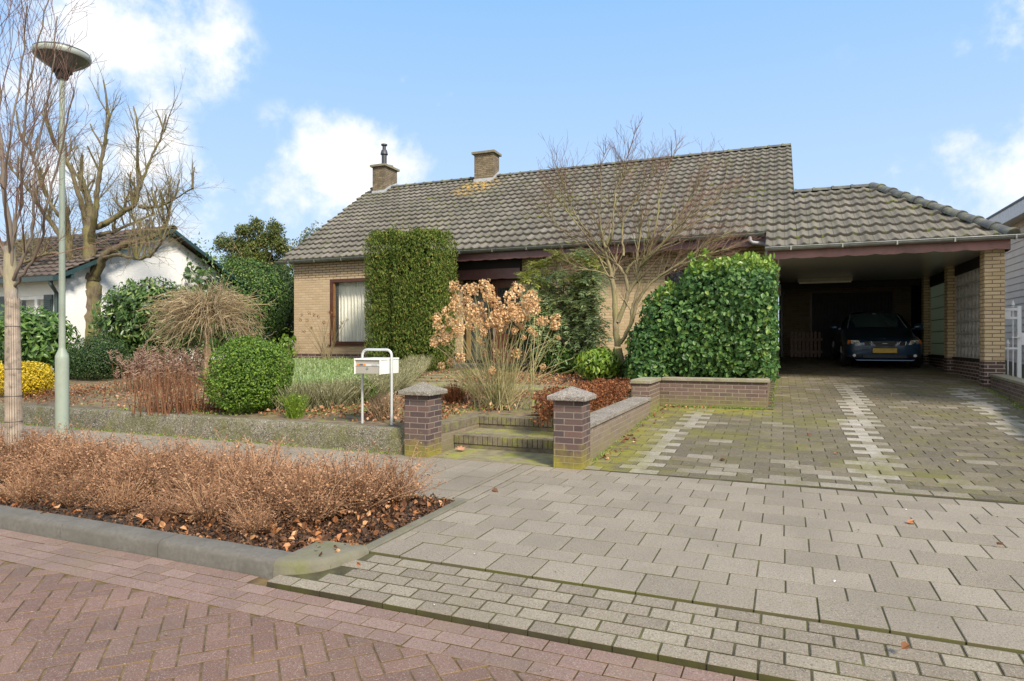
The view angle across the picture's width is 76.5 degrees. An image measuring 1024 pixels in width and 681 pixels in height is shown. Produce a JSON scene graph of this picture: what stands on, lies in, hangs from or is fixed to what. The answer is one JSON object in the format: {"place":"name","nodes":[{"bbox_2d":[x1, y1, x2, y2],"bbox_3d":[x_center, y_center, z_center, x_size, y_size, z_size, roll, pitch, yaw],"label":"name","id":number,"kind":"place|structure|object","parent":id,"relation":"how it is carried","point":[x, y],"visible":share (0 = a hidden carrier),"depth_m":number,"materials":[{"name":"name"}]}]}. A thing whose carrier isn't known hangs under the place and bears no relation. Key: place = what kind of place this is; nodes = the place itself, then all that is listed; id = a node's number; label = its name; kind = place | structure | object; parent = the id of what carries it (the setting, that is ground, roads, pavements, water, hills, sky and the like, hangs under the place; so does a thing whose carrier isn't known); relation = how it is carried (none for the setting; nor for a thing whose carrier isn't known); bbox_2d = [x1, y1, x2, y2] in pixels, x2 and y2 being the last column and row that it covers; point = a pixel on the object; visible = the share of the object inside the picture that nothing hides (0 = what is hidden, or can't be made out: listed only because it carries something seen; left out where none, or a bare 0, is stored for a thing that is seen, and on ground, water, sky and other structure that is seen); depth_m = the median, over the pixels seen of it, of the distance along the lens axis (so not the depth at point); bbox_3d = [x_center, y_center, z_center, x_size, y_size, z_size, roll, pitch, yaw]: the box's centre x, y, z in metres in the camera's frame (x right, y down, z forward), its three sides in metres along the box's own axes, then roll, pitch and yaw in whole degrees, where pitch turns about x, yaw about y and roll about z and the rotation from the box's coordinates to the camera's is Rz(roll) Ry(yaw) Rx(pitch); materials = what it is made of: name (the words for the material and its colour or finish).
{"place":"outdoors","nodes":[
{"label":"outdoors","id":0,"kind":"place"},
{"bbox_2d":[0,471,454,551],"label":"planting bed","id":1,"kind":"object","parent":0,"point":[105,517],"visible":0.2,"depth_m":4.60,"materials":[{"name":"brown plant"}]},
{"bbox_2d":[0,450,54,485],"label":"dried spiraea","id":2,"kind":"object","parent":1,"relation":"on","point":[4,470],"visible":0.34,"depth_m":5.76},
{"bbox_2d":[0,461,80,504],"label":"dried spiraea","id":3,"kind":"object","parent":1,"relation":"on","point":[30,493],"visible":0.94,"depth_m":5.00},
{"bbox_2d":[0,444,84,486],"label":"dried spiraea","id":4,"kind":"object","parent":1,"relation":"on","point":[38,463],"visible":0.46,"depth_m":5.56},
{"bbox_2d":[0,419,84,468],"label":"dried spiraea","id":5,"kind":"object","parent":1,"relation":"on","point":[12,451],"visible":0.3,"depth_m":6.29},
{"bbox_2d":[1,415,95,469],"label":"dried spiraea","id":6,"kind":"object","parent":1,"relation":"on","point":[32,452],"visible":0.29,"depth_m":6.09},
{"bbox_2d":[34,455,106,508],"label":"dried spiraea","id":7,"kind":"object","parent":1,"relation":"on","point":[75,490],"visible":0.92,"depth_m":4.90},
{"bbox_2d":[25,421,125,465],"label":"dried spiraea","id":8,"kind":"object","parent":1,"relation":"on","point":[75,443],"visible":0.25,"depth_m":6.01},
{"bbox_2d":[25,423,135,489],"bbox_3d":[-3.607,0.973,5.511,0.830,0.608,0.919,0,0,-21],"label":"dried spiraea","id":9,"kind":"object","parent":1,"relation":"on","point":[87,459],"visible":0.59,"depth_m":5.46,"materials":[{"name":"plant"}]},
{"bbox_2d":[0,0,173,462],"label":"young street tree","id":10,"kind":"object","parent":1,"relation":"on","point":[13,395],"visible":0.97,"depth_m":6.40,"materials":[{"name":"brown plant"}]},
{"bbox_2d":[27,432,158,479],"bbox_3d":[-3.602,1.040,5.745,0.911,0.478,0.948,0,0,19],"label":"dried spiraea","id":11,"kind":"object","parent":1,"relation":"on","point":[103,458],"visible":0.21,"depth_m":5.68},
{"bbox_2d":[71,448,161,495],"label":"dried spiraea","id":12,"kind":"object","parent":1,"relation":"on","point":[94,475],"visible":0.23,"depth_m":5.24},
{"bbox_2d":[69,424,168,462],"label":"dried spiraea","id":13,"kind":"object","parent":1,"relation":"on","point":[131,440],"visible":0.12,"depth_m":6.37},
{"bbox_2d":[73,463,166,514],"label":"dried spiraea","id":14,"kind":"object","parent":1,"relation":"on","point":[117,501],"visible":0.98,"depth_m":4.73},
{"bbox_2d":[90,436,202,500],"bbox_3d":[-2.866,0.999,5.114,0.816,0.555,0.904,0,0,-31],"label":"dried spiraea","id":15,"kind":"object","parent":1,"relation":"on","point":[129,468],"visible":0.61,"depth_m":5.09,"materials":[{"name":"plant"}]},
{"bbox_2d":[95,429,201,485],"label":"dried spiraea","id":16,"kind":"object","parent":1,"relation":"on","point":[164,457],"visible":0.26,"depth_m":5.39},
{"bbox_2d":[110,487,192,520],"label":"dried spiraea","id":17,"kind":"object","parent":1,"relation":"on","point":[159,511],"visible":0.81,"depth_m":4.55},
{"bbox_2d":[123,422,211,469],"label":"dried spiraea","id":18,"kind":"object","parent":1,"relation":"on","point":[181,449],"visible":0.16,"depth_m":5.91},
{"bbox_2d":[144,441,243,501],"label":"dried spiraea","id":19,"kind":"object","parent":1,"relation":"on","point":[190,481],"visible":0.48,"depth_m":5.03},
{"bbox_2d":[153,470,254,509],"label":"dried spiraea","id":20,"kind":"object","parent":1,"relation":"on","point":[204,485],"visible":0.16,"depth_m":4.79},
{"bbox_2d":[157,434,254,470],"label":"dried spiraea","id":21,"kind":"object","parent":1,"relation":"on","point":[195,451],"visible":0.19,"depth_m":5.89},
{"bbox_2d":[155,464,258,523],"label":"dried spiraea","id":22,"kind":"object","parent":1,"relation":"on","point":[209,509],"visible":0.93,"depth_m":4.47,"materials":[{"name":"plant"}]},
{"bbox_2d":[172,446,243,484],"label":"dried spiraea","id":23,"kind":"object","parent":1,"relation":"on","point":[196,462],"visible":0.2,"depth_m":5.42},
{"bbox_2d":[0,478,448,555],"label":"orange leaves","id":24,"kind":"object","parent":1,"relation":"on","point":[303,525],"visible":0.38,"depth_m":4.35,"materials":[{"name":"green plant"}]},
{"bbox_2d":[174,427,302,479],"bbox_3d":[-2.385,1.018,5.737,1.039,0.531,0.886,0,0,-16],"label":"dried spiraea","id":25,"kind":"object","parent":1,"relation":"on","point":[235,460],"visible":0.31,"depth_m":5.69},
{"bbox_2d":[192,449,299,494],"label":"dried spiraea","id":26,"kind":"object","parent":1,"relation":"on","point":[239,471],"visible":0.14,"depth_m":5.24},
{"bbox_2d":[215,489,291,535],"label":"dried spiraea","id":27,"kind":"object","parent":1,"relation":"on","point":[254,523],"visible":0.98,"depth_m":4.21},
{"bbox_2d":[186,460,322,515],"bbox_3d":[-1.775,1.057,4.648,0.856,0.431,0.948,0,0,30],"label":"dried spiraea","id":28,"kind":"object","parent":1,"relation":"on","point":[263,498],"visible":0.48,"depth_m":4.67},
{"bbox_2d":[189,435,337,501],"bbox_3d":[-1.852,0.996,4.989,0.857,0.592,0.867,0,0,6],"label":"dried spiraea","id":29,"kind":"object","parent":1,"relation":"on","point":[261,473],"visible":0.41,"depth_m":4.97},
{"bbox_2d":[239,440,327,486],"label":"dried spiraea","id":30,"kind":"object","parent":1,"relation":"on","point":[283,463],"visible":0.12,"depth_m":5.52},
{"bbox_2d":[229,443,364,524],"bbox_3d":[-1.427,0.982,4.436,0.923,0.590,0.833,0,0,-44],"label":"dried spiraea","id":31,"kind":"object","parent":1,"relation":"on","point":[300,509],"visible":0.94,"depth_m":4.45,"materials":[{"name":"plant"}]},
{"bbox_2d":[266,440,355,487],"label":"dried spiraea","id":32,"kind":"object","parent":1,"relation":"on","point":[321,465],"visible":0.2,"depth_m":5.27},
{"bbox_2d":[272,444,434,518],"bbox_3d":[-1.106,1.006,4.625,0.901,0.570,0.890,0,0,-44],"label":"dried spiraea","id":33,"kind":"object","parent":1,"relation":"on","point":[361,505],"visible":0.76,"depth_m":4.66,"materials":[{"name":"plant"}]},
{"bbox_2d":[310,440,413,497],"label":"dried spiraea","id":34,"kind":"object","parent":1,"relation":"on","point":[371,469],"visible":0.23,"depth_m":5.10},
{"bbox_2d":[353,439,445,504],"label":"dried spiraea","id":35,"kind":"object","parent":1,"relation":"on","point":[402,490],"visible":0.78,"depth_m":5.00,"materials":[{"name":"plant"}]},
{"bbox_2d":[0,560,627,680],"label":"road","id":36,"kind":"structure","parent":0,"point":[136,661],"depth_m":2.83,"materials":[{"name":"brick"}]},
{"bbox_2d":[0,350,630,426],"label":"garden soil","id":37,"kind":"structure","parent":0,"point":[349,417],"depth_m":9.71,"materials":[{"name":"soil"}]},
{"bbox_2d":[0,361,54,396],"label":"golden shrub","id":38,"kind":"object","parent":37,"relation":"on","point":[36,378],"visible":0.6,"depth_m":11.20,"materials":[{"name":"yellow plant"}]},
{"bbox_2d":[0,304,80,376],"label":"rhododendron","id":39,"kind":"object","parent":37,"relation":"on","point":[40,334],"visible":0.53,"depth_m":14.47,"materials":[{"name":"green plant"}]},
{"bbox_2d":[23,384,117,400],"bbox_3d":[-7.687,0.861,11.176,1.202,0.232,1.429,0,0,22],"label":"heather patch","id":40,"kind":"object","parent":37,"relation":"on","point":[84,391],"visible":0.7,"depth_m":11.13,"materials":[{"name":"orange plant"}]},
{"bbox_2d":[53,343,92,379],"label":"dark low hedge","id":41,"kind":"object","parent":37,"relation":"on","point":[74,366],"visible":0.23,"depth_m":14.51,"materials":[{"name":"green plant"}]},
{"bbox_2d":[68,332,134,379],"bbox_3d":[-9.247,0.339,14.566,1.289,1.101,1.249,0,0,22],"label":"round shrub","id":42,"kind":"object","parent":37,"relation":"on","point":[98,367],"visible":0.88,"depth_m":14.34,"materials":[{"name":"green plant"}]},
{"bbox_2d":[0,44,236,354],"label":"pollarded tree","id":43,"kind":"object","parent":37,"relation":"on","point":[89,209],"visible":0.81,"depth_m":17.77,"materials":[{"name":"brown plant"}]},
{"bbox_2d":[0,219,259,368],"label":"white house","id":44,"kind":"structure","parent":37,"relation":"on","point":[38,285],"depth_m":18.55,"materials":[{"name":"paint"}]},
{"bbox_2d":[103,344,177,391],"bbox_3d":[-6.871,0.485,12.092,1.303,0.873,1.121,0,0,22],"label":"dried goldenrod","id":45,"kind":"object","parent":37,"relation":"on","point":[142,362],"visible":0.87,"depth_m":11.94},
{"bbox_2d":[88,276,216,372],"bbox_3d":[-9.184,-0.429,16.691,2.837,2.533,3.111,0,0,-29],"label":"cherry laurel","id":46,"kind":"object","parent":37,"relation":"on","point":[122,318],"visible":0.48,"depth_m":15.89,"materials":[{"name":"green plant"}]},
{"bbox_2d":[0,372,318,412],"bbox_3d":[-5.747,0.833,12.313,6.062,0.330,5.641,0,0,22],"label":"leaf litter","id":47,"kind":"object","parent":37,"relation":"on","point":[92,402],"visible":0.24,"depth_m":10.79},
{"bbox_2d":[125,361,217,415],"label":"dried stalks","id":48,"kind":"object","parent":37,"relation":"on","point":[166,409],"visible":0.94,"depth_m":8.84,"materials":[{"name":"plant"}]},
{"bbox_2d":[130,343,217,385],"bbox_3d":[-6.667,0.463,12.925,1.927,0.858,1.102,0,0,22],"label":"dried goldenrod","id":49,"kind":"object","parent":37,"relation":"on","point":[184,357],"visible":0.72,"depth_m":12.80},
{"bbox_2d":[152,389,224,411],"bbox_3d":[-4.457,0.829,9.145,1.465,0.322,0.367,0,0,22],"label":"heather patch","id":50,"kind":"object","parent":37,"relation":"on","point":[209,405],"visible":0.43,"depth_m":9.01,"materials":[{"name":"orange plant"}]},
{"bbox_2d":[133,268,278,381],"bbox_3d":[-6.347,-0.318,13.428,2.995,2.425,2.460,0,0,22],"label":"weeping shrub","id":51,"kind":"object","parent":37,"relation":"on","point":[196,309],"visible":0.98,"depth_m":13.20,"materials":[{"name":"plant"}]},
{"bbox_2d":[181,231,230,355],"bbox_3d":[-10.579,-1.436,21.311,2.648,4.349,2.348,0,0,-29],"label":"golden laurel","id":52,"kind":"object","parent":37,"relation":"on","point":[201,272],"visible":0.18,"depth_m":20.92,"materials":[{"name":"green plant"}]},
{"bbox_2d":[198,332,294,413],"bbox_3d":[-3.582,0.432,8.875,1.201,1.128,1.165,0,0,22],"label":"clipped box","id":53,"kind":"object","parent":37,"relation":"on","point":[248,378],"visible":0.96,"depth_m":8.59,"materials":[{"name":"green plant"}]},
{"bbox_2d":[212,215,293,340],"bbox_3d":[-11.022,-2.384,27.911,5.435,5.876,3.990,0,0,22],"label":"holly tree","id":54,"kind":"object","parent":37,"relation":"on","point":[241,247],"visible":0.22,"depth_m":27.23,"materials":[{"name":"green plant"}]},
{"bbox_2d":[212,250,293,353],"bbox_3d":[-9.527,-1.244,22.732,3.984,3.868,2.688,0,0,22],"label":"ivy mound","id":55,"kind":"object","parent":37,"relation":"on","point":[253,286],"visible":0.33,"depth_m":22.21,"materials":[{"name":"green plant"}]},
{"bbox_2d":[253,260,293,355],"bbox_3d":[-8.303,-1.135,23.533,2.652,3.649,2.756,0,0,22],"label":"dark evergreen","id":56,"kind":"object","parent":37,"relation":"on","point":[290,318],"visible":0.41,"depth_m":23.23,"materials":[{"name":"green plant"}]},
{"bbox_2d":[275,331,299,361],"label":"corner seedling","id":57,"kind":"object","parent":37,"relation":"on","point":[285,338],"visible":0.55,"depth_m":19.11,"materials":[{"name":"green plant"}]},
{"bbox_2d":[277,391,312,418],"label":"yellow green clump","id":58,"kind":"object","parent":37,"relation":"on","point":[294,407],"visible":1,"depth_m":8.22,"materials":[{"name":"green plant"}]},
{"bbox_2d":[299,311,348,359],"bbox_3d":[-5.390,-0.083,18.390,1.850,1.617,0.743,0,0,32],"label":"bare hydrangea","id":59,"kind":"object","parent":37,"relation":"on","point":[332,343],"visible":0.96,"depth_m":18.25,"materials":[{"name":"plant"}]},
{"bbox_2d":[283,357,402,391],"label":"grass tufts","id":60,"kind":"object","parent":37,"relation":"on","point":[312,369],"visible":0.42,"depth_m":13.56,"materials":[{"name":"plant"}]},
{"bbox_2d":[265,355,436,411],"bbox_3d":[-2.168,0.620,12.341,1.597,0.672,7.792,0,0,7],"label":"lavender hedge","id":61,"kind":"object","parent":37,"relation":"on","point":[339,393],"visible":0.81,"depth_m":9.22,"materials":[{"name":"plant"}]},
{"bbox_2d":[106,391,630,421],"bbox_3d":[-1.923,0.898,9.929,6.944,0.209,4.133,0,0,22],"label":"ground moss","id":62,"kind":"object","parent":37,"relation":"on","point":[220,412],"visible":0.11,"depth_m":8.76,"materials":[{"name":"green plant"}]},
{"bbox_2d":[354,348,398,424],"bbox_3d":[-1.600,0.678,7.684,0.440,1.185,0.402,0,0,22],"label":"mailbox","id":63,"kind":"object","parent":37,"relation":"on","point":[377,365],"visible":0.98,"depth_m":7.59,"materials":[{"name":"white metal"}]},
{"bbox_2d":[364,390,403,419],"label":"dried clump","id":64,"kind":"object","parent":37,"relation":"on","point":[380,408],"visible":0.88,"depth_m":8.00,"materials":[{"name":"plant"}]},
{"bbox_2d":[362,223,418,359],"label":"thuja column","id":65,"kind":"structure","parent":37,"relation":"on","point":[380,303],"depth_m":16.41,"materials":[{"name":"green plant"}]},
{"bbox_2d":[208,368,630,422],"bbox_3d":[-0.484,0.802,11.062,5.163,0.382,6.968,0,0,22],"label":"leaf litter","id":66,"kind":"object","parent":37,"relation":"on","point":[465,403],"visible":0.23,"depth_m":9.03,"materials":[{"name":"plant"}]},
{"bbox_2d":[389,225,459,371],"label":"thuja column","id":67,"kind":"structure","parent":37,"relation":"on","point":[425,280],"depth_m":15.90,"materials":[{"name":"green plant"}]},
{"bbox_2d":[435,380,473,404],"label":"dried clump","id":68,"kind":"object","parent":37,"relation":"on","point":[454,394],"visible":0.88,"depth_m":9.33,"materials":[{"name":"orange plant"}]},
{"bbox_2d":[441,413,552,453],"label":"garden steps","id":69,"kind":"structure","parent":37,"relation":"on","point":[503,432],"depth_m":7.63,"materials":[{"name":"brick"}]},
{"bbox_2d":[430,278,573,410],"bbox_3d":[-0.236,0.021,8.878,2.204,1.820,1.701,0,0,7],"label":"dried hydrangea","id":70,"kind":"object","parent":37,"relation":"on","point":[497,378],"visible":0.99,"depth_m":8.78,"materials":[{"name":"plant"}]},
{"bbox_2d":[406,366,630,396],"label":"stepping path","id":71,"kind":"structure","parent":37,"relation":"on","point":[439,383],"depth_m":12.40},
{"bbox_2d":[503,287,569,371],"bbox_3d":[0.728,-0.255,15.446,1.894,2.137,1.813,0,0,5],"label":"background laurel","id":72,"kind":"object","parent":37,"relation":"on","point":[525,343],"visible":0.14,"depth_m":15.18,"materials":[{"name":"green plant"}]},
{"bbox_2d":[543,342,578,375],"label":"rhododendron","id":73,"kind":"object","parent":37,"relation":"on","point":[565,356],"visible":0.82,"depth_m":13.80,"materials":[{"name":"green plant"}]},
{"bbox_2d":[510,247,612,375],"bbox_3d":[1.071,-0.633,14.250,2.268,2.845,2.159,0,0,5],"label":"mahonia","id":74,"kind":"object","parent":37,"relation":"on","point":[581,327],"visible":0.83,"depth_m":13.88,"materials":[{"name":"green plant"}]},
{"bbox_2d":[530,376,630,427],"bbox_3d":[1.025,0.763,8.665,0.646,0.483,2.974,0,0,22],"label":"rust hedge","id":75,"kind":"object","parent":37,"relation":"on","point":[609,392],"visible":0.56,"depth_m":8.46,"materials":[{"name":"brown plant"}]},
{"bbox_2d":[571,345,621,380],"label":"rhododendron","id":76,"kind":"object","parent":37,"relation":"on","point":[599,363],"visible":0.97,"depth_m":12.18,"materials":[{"name":"green plant"}]},
{"bbox_2d":[510,112,784,382],"bbox_3d":[2.316,-1.774,12.422,5.421,5.233,2.624,0,0,22],"label":"multi stemmed tree","id":77,"kind":"object","parent":37,"relation":"on","point":[616,316],"visible":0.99,"depth_m":12.40,"materials":[{"name":"brown plant"}]},
{"bbox_2d":[275,143,1023,386],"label":"bungalow","id":78,"kind":"object","parent":37,"relation":"on","point":[936,269],"visible":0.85,"depth_m":17.51,"materials":[{"name":"tile"}]},
{"bbox_2d":[330,278,373,344],"bbox_3d":[-4.192,-0.859,18.729,2.493,1.913,0.140,0,0,22],"label":"window","id":79,"kind":"structure","parent":78,"relation":"in","point":[333,282],"depth_m":19.10,"materials":[{"name":"brown wood"}]},
{"bbox_2d":[492,279,517,363],"bbox_3d":[-0.181,-0.518,17.608,0.772,2.296,0.104,0,0,22],"label":"door","id":80,"kind":"structure","parent":78,"relation":"in","point":[498,284],"depth_m":17.64,"materials":[{"name":"brown wood"}]},
{"bbox_2d":[810,290,893,356],"bbox_3d":[10.834,-0.330,20.733,2.380,2.560,0.111,0,0,22],"label":"garage door","id":81,"kind":"structure","parent":78,"relation":"in","point":[826,307],"depth_m":20.91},
{"bbox_2d":[1005,301,1023,377],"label":"metal gate","id":82,"kind":"structure","parent":78,"relation":"attached to","point":[1019,337],"depth_m":12.38,"materials":[{"name":"metal"}]},
{"bbox_2d":[0,562,734,680],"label":"road base","id":83,"kind":"object","parent":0,"point":[260,581],"depth_m":2.84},
{"bbox_2d":[0,505,291,578],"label":"kerb","id":84,"kind":"structure","parent":83,"relation":"on","point":[258,561],"depth_m":4.05,"materials":[{"name":"concrete"}]},
{"bbox_2d":[273,541,368,577],"bbox_3d":[-1.087,1.297,3.734,0.350,0.156,0.420,0,0,22],"label":"kerb corner","id":85,"kind":"object","parent":83,"relation":"on","point":[306,560],"visible":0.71,"depth_m":3.68,"materials":[{"name":"concrete"}]},
{"bbox_2d":[0,529,756,680],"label":"road gutter","id":86,"kind":"object","parent":83,"relation":"on","point":[213,587],"visible":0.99,"depth_m":3.13,"materials":[{"name":"brick"}]},
{"bbox_2d":[430,447,552,466],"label":"entrance paving","id":87,"kind":"structure","parent":0,"point":[517,457],"depth_m":7.01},
{"bbox_2d":[0,423,1023,653],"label":"sidewalk","id":88,"kind":"structure","parent":0,"point":[861,609],"depth_m":4.03,"materials":[{"name":"concrete"}]},
{"bbox_2d":[31,41,91,444],"bbox_3d":[-4.882,-0.928,7.047,0.545,4.557,0.545,0,0,22],"label":"street lamp","id":89,"kind":"object","parent":88,"relation":"on","point":[62,365],"visible":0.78,"depth_m":7.02,"materials":[{"name":"metal"}]},
{"bbox_2d":[0,403,403,454],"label":"retaining wall","id":90,"kind":"structure","parent":88,"relation":"on","point":[319,434],"depth_m":8.15,"materials":[{"name":"concrete"}]},
{"bbox_2d":[365,498,469,550],"bbox_3d":[-0.656,1.286,4.529,0.144,0.088,1.360,0,0,22],"label":"bed edging","id":91,"kind":"object","parent":88,"relation":"on","point":[405,529],"visible":0.47,"depth_m":4.40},
{"bbox_2d":[398,382,447,457],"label":"gate pillar","id":92,"kind":"structure","parent":88,"relation":"on","point":[422,412],"depth_m":7.03,"materials":[{"name":"brick"}]},
{"bbox_2d":[2,379,1023,460],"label":"weeds","id":93,"kind":"object","parent":88,"relation":"on","point":[776,385],"visible":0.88,"depth_m":9.00,"materials":[{"name":"green plant"}]},
{"bbox_2d":[547,386,596,469],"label":"gate pillar","id":94,"kind":"structure","parent":88,"relation":"on","point":[571,427],"depth_m":6.38,"materials":[{"name":"brick"}]},
{"bbox_2d":[0,0,1023,338],"label":"sky","id":95,"kind":"structure","parent":0,"point":[291,104],"materials":[{"name":"blue"}]},
{"bbox_2d":[285,554,1023,680],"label":"crossing base","id":96,"kind":"object","parent":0,"point":[339,570],"visible":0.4,"depth_m":2.98,"materials":[{"name":"concrete"}]},
{"bbox_2d":[267,555,1023,680],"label":"pavement crossing","id":97,"kind":"object","parent":96,"relation":"on","point":[721,663],"visible":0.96,"depth_m":2.90,"materials":[{"name":"concrete"}]},
{"bbox_2d":[584,357,1023,502],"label":"driveway","id":98,"kind":"structure","parent":0,"point":[931,382],"depth_m":7.85,"materials":[{"name":"concrete"}]},
{"bbox_2d":[277,394,1002,648],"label":"stray leaves","id":99,"kind":"object","parent":98,"relation":"on","point":[905,645],"visible":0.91,"depth_m":6.90,"materials":[{"name":"brown plant"}]},
{"bbox_2d":[790,331,822,356],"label":"picket gate","id":100,"kind":"structure","parent":98,"relation":"on","point":[811,339],"depth_m":20.30,"materials":[{"name":"brown wood"}]},
{"bbox_2d":[830,311,922,367],"bbox_3d":[10.085,-0.109,18.188,2.210,1.453,4.696,0,3,22],"label":"parked car","id":101,"kind":"object","parent":98,"relation":"on","point":[873,336],"visible":1,"depth_m":16.64,"materials":[{"name":"blue paint"}]},
{"bbox_2d":[587,357,1023,503],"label":"driveway base","id":102,"kind":"object","parent":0,"point":[1010,367],"visible":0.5,"depth_m":7.02,"materials":[{"name":"concrete"}]},
{"bbox_2d":[590,397,650,460],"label":"driveway wall","id":103,"kind":"structure","parent":102,"relation":"on","point":[610,424],"depth_m":7.81,"materials":[{"name":"brick"}]},
{"bbox_2d":[630,375,770,412],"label":"planter wall","id":104,"kind":"structure","parent":102,"relation":"on","point":[746,393],"depth_m":10.37,"materials":[{"name":"brick"}]},
{"bbox_2d":[986,196,1023,363],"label":"clad house","id":105,"kind":"structure","parent":102,"relation":"on","point":[1011,215],"depth_m":17.74,"materials":[{"name":"wood"}]},
{"bbox_2d":[989,374,1023,407],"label":"boundary wall","id":106,"kind":"structure","parent":102,"relation":"on","point":[1010,387],"depth_m":10.83,"materials":[{"name":"brick"}]},
{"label":"planter soil","id":107,"kind":"structure","parent":0,"visible":0},
{"bbox_2d":[624,248,780,382],"bbox_3d":[3.494,-0.425,11.893,2.645,2.384,2.698,0,0,22],"label":"camellia hedge","id":108,"kind":"object","parent":107,"relation":"on","point":[717,318],"visible":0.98,"depth_m":10.86,"materials":[{"name":"green plant"}]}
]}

